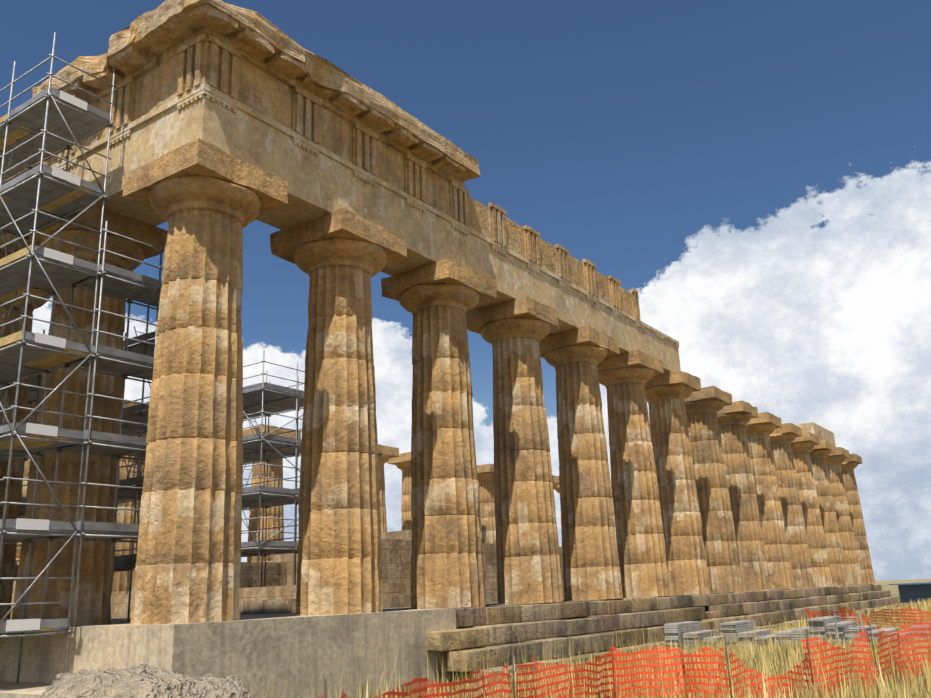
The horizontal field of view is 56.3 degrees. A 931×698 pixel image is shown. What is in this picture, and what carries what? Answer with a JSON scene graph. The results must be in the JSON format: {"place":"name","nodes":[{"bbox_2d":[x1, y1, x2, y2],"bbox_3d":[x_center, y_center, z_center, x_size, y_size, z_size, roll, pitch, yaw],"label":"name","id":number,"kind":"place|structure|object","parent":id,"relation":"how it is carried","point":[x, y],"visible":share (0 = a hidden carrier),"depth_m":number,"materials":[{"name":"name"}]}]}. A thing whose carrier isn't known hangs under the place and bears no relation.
{"place":"outdoors","nodes":[
{"label":"outdoors","id":0,"kind":"place"},
{"bbox_2d":[0,0,930,580],"label":"sky","id":1,"kind":"structure","parent":0,"point":[758,172],"materials":[{"name":"blue"}]},
{"bbox_2d":[391,579,930,697],"bbox_3d":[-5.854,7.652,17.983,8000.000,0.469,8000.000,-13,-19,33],"label":"ground","id":2,"kind":"structure","parent":0,"point":[893,589],"depth_m":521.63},
{"bbox_2d":[0,32,116,682],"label":"scaffolding","id":3,"kind":"object","parent":2,"relation":"on","point":[49,124],"visible":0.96,"depth_m":20.37,"materials":[{"name":"grey metal"}]},
{"bbox_2d":[40,664,255,697],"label":"rubble pile","id":4,"kind":"object","parent":2,"relation":"on","point":[140,681],"visible":1,"depth_m":6.29,"materials":[{"name":"beige stone"}]},
{"bbox_2d":[0,608,457,697],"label":"foundation wall","id":5,"kind":"structure","parent":2,"relation":"on","point":[293,644],"depth_m":19.05,"materials":[{"name":"concrete"}]},
{"bbox_2d":[12,202,167,625],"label":"column","id":6,"kind":"structure","parent":5,"relation":"on","point":[93,584],"depth_m":21.68,"materials":[{"name":"stone"}]},
{"bbox_2d":[0,83,216,257],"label":"architrave","id":7,"kind":"structure","parent":6,"relation":"on","point":[131,145],"depth_m":22.20,"materials":[{"name":"stone"}]},
{"bbox_2d":[4,33,208,190],"bbox_3d":[-15.652,-4.472,28.121,24.472,1.432,1.955,-13,-19,33],"label":"frieze","id":8,"kind":"object","parent":7,"relation":"on","point":[134,99],"visible":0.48,"depth_m":22.14,"materials":[{"name":"stone"}]},
{"bbox_2d":[31,21,159,105],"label":"cornice","id":9,"kind":"structure","parent":8,"relation":"on","point":[125,56],"depth_m":22.69,"materials":[{"name":"stone"}]},
{"bbox_2d":[42,221,164,626],"bbox_3d":[-7.991,1.818,21.094,1.440,9.246,3.340,-13,-19,33],"label":"scaffolding","id":10,"kind":"object","parent":5,"relation":"on","point":[144,289],"visible":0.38,"depth_m":20.54,"materials":[{"name":"grey metal"}]},
{"bbox_2d":[122,138,287,624],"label":"column","id":11,"kind":"structure","parent":5,"relation":"on","point":[207,201],"depth_m":19.19,"materials":[{"name":"stone"}]},
{"bbox_2d":[270,207,406,615],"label":"column","id":12,"kind":"structure","parent":5,"relation":"on","point":[341,257],"depth_m":22.89,"materials":[{"name":"stone"}]},
{"bbox_2d":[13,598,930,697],"bbox_3d":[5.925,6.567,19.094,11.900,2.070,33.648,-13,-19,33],"label":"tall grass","id":13,"kind":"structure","parent":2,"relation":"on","point":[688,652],"depth_m":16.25,"materials":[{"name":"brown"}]},
{"bbox_2d":[111,584,898,680],"bbox_3d":[3.279,15.821,50.808,28.810,2.300,71.660,-13,-19,33],"label":"crepidoma","id":14,"kind":"object","parent":2,"relation":"on","point":[495,604],"visible":0.15,"depth_m":30.60,"materials":[{"name":"stone"}]},
{"bbox_2d":[10,398,39,619],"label":"column","id":15,"kind":"structure","parent":14,"relation":"on","point":[26,469],"depth_m":39.60,"materials":[{"name":"stone"}]},
{"bbox_2d":[0,250,52,619],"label":"column","id":16,"kind":"structure","parent":14,"relation":"on","point":[7,566],"depth_m":24.74,"materials":[{"name":"stone"}]},
{"bbox_2d":[14,305,154,621],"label":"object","id":17,"kind":"object","parent":14,"relation":"on","point":[124,562],"visible":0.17,"depth_m":24.53,"materials":[{"name":"grey metal"}]},
{"bbox_2d":[111,401,147,594],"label":"column","id":18,"kind":"structure","parent":14,"relation":"on","point":[121,582],"depth_m":42.95,"materials":[{"name":"stone"}]},
{"bbox_2d":[243,425,300,561],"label":"column","id":19,"kind":"structure","parent":14,"relation":"on","point":[275,511],"depth_m":51.08,"materials":[{"name":"stone"}]},
{"bbox_2d":[111,530,563,618],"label":"interior wall","id":20,"kind":"structure","parent":14,"relation":"on","point":[276,594],"depth_m":34.63,"materials":[{"name":"stone"}]},
{"bbox_2d":[241,350,304,586],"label":"scaffolding","id":21,"kind":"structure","parent":20,"relation":"on","point":[265,401],"depth_m":34.63,"materials":[{"name":"grey metal"}]},
{"bbox_2d":[378,444,398,532],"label":"column","id":22,"kind":"structure","parent":14,"relation":"on","point":[386,454],"depth_m":59.18,"materials":[{"name":"stone"}]},
{"bbox_2d":[387,452,411,530],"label":"column","id":23,"kind":"structure","parent":14,"relation":"on","point":[402,462],"depth_m":62.60,"materials":[{"name":"stone"}]},
{"bbox_2d":[381,259,496,608],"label":"column","id":24,"kind":"structure","parent":14,"relation":"on","point":[439,300],"depth_m":26.62,"materials":[{"name":"stone"}]},
{"bbox_2d":[477,464,495,543],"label":"column","id":25,"kind":"structure","parent":14,"relation":"on","point":[485,473],"depth_m":69.76,"materials":[{"name":"stone"}]},
{"bbox_2d":[466,296,562,603],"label":"column","id":26,"kind":"structure","parent":14,"relation":"on","point":[513,332],"depth_m":30.32,"materials":[{"name":"stone"}]},
{"bbox_2d":[153,90,680,371],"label":"architrave","id":27,"kind":"structure","parent":26,"relation":"on","point":[321,181],"depth_m":25.39,"materials":[{"name":"stone"}]},
{"bbox_2d":[157,34,640,319],"bbox_3d":[0.153,-4.306,30.911,1.955,1.438,24.440,-13,-19,33],"label":"frieze","id":28,"kind":"object","parent":27,"relation":"on","point":[232,73],"visible":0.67,"depth_m":25.75,"materials":[{"name":"stone"}]},
{"bbox_2d":[130,0,480,187],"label":"cornice","id":29,"kind":"structure","parent":28,"relation":"on","point":[165,30],"depth_m":22.80,"materials":[{"name":"stone"}]},
{"bbox_2d":[552,475,558,545],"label":"column","id":30,"kind":"structure","parent":14,"relation":"on","point":[555,481],"depth_m":77.95,"materials":[{"name":"stone"}]},
{"bbox_2d":[554,484,561,534],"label":"column","id":31,"kind":"structure","parent":14,"relation":"on","point":[557,488],"depth_m":81.73,"materials":[{"name":"stone"}]},
{"bbox_2d":[539,325,622,600],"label":"column","id":32,"kind":"structure","parent":14,"relation":"on","point":[574,358],"depth_m":34.05,"materials":[{"name":"stone"}]},
{"bbox_2d":[597,349,669,597],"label":"column","id":33,"kind":"structure","parent":14,"relation":"on","point":[625,378],"depth_m":37.78,"materials":[{"name":"stone"}]},
{"bbox_2d":[644,370,710,594],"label":"column","id":34,"kind":"structure","parent":14,"relation":"on","point":[668,393],"depth_m":41.51,"materials":[{"name":"stone"}]},
{"bbox_2d":[684,386,742,592],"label":"column","id":35,"kind":"structure","parent":14,"relation":"on","point":[704,406],"depth_m":45.20,"materials":[{"name":"stone"}]},
{"bbox_2d":[717,400,770,590],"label":"column","id":36,"kind":"structure","parent":14,"relation":"on","point":[734,418],"depth_m":48.91,"materials":[{"name":"stone"}]},
{"bbox_2d":[745,412,794,589],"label":"column","id":37,"kind":"structure","parent":14,"relation":"on","point":[762,427],"depth_m":52.62,"materials":[{"name":"stone"}]},
{"bbox_2d":[770,423,814,587],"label":"column","id":38,"kind":"structure","parent":14,"relation":"on","point":[784,437],"depth_m":56.34,"materials":[{"name":"stone"}]},
{"bbox_2d":[791,431,832,586],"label":"column","id":39,"kind":"structure","parent":14,"relation":"on","point":[804,444],"depth_m":60.05,"materials":[{"name":"stone"}]},
{"bbox_2d":[809,440,848,585],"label":"column","id":40,"kind":"structure","parent":14,"relation":"on","point":[822,451],"depth_m":63.77,"materials":[{"name":"stone"}]},
{"bbox_2d":[826,447,862,584],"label":"column","id":41,"kind":"structure","parent":14,"relation":"on","point":[837,458],"depth_m":67.49,"materials":[{"name":"stone"}]},
{"bbox_2d":[795,422,835,446],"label":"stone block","id":42,"kind":"structure","parent":41,"relation":"on","point":[822,433],"depth_m":66.40,"materials":[{"name":"stone"}]},
{"bbox_2d":[841,454,874,584],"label":"column","id":43,"kind":"structure","parent":14,"relation":"on","point":[850,464],"depth_m":71.21,"materials":[{"name":"stone"}]},
{"bbox_2d":[263,597,930,697],"bbox_3d":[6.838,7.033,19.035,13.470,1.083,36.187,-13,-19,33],"label":"grass","id":44,"kind":"structure","parent":2,"relation":"on","point":[867,694],"depth_m":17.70,"materials":[{"name":"brown"}]},
{"bbox_2d":[324,621,876,697],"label":"fence posts","id":45,"kind":"object","parent":2,"relation":"on","point":[325,689],"visible":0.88,"depth_m":14.00,"materials":[{"name":"metal"}]},
{"bbox_2d":[316,621,930,697],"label":"fence","id":46,"kind":"object","parent":2,"relation":"on","point":[423,689],"visible":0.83,"depth_m":14.37,"materials":[{"name":"orange plastic"}]},
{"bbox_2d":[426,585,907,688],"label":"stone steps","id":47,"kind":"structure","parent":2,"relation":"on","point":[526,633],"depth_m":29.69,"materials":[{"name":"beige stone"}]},
{"bbox_2d":[664,616,930,649],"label":"deck pile","id":48,"kind":"object","parent":2,"relation":"on","point":[739,632],"visible":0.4,"depth_m":27.53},
{"bbox_2d":[834,612,865,649],"bbox_3d":[11.248,8.421,25.413,0.949,1.373,0.842,-13,-19,33],"label":"frame","id":49,"kind":"object","parent":2,"relation":"on","point":[859,617],"visible":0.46,"depth_m":25.64,"materials":[{"name":"grey metal"}]},
{"bbox_2d":[806,607,930,628],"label":"fence","id":50,"kind":"object","parent":2,"relation":"on","point":[919,612],"visible":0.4,"depth_m":32.61,"materials":[{"name":"orange plastic"}]},
{"bbox_2d":[889,582,930,602],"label":"shed","id":51,"kind":"structure","parent":2,"relation":"on","point":[916,591],"depth_m":87.58,"materials":[{"name":"blue metal"}]}
]}

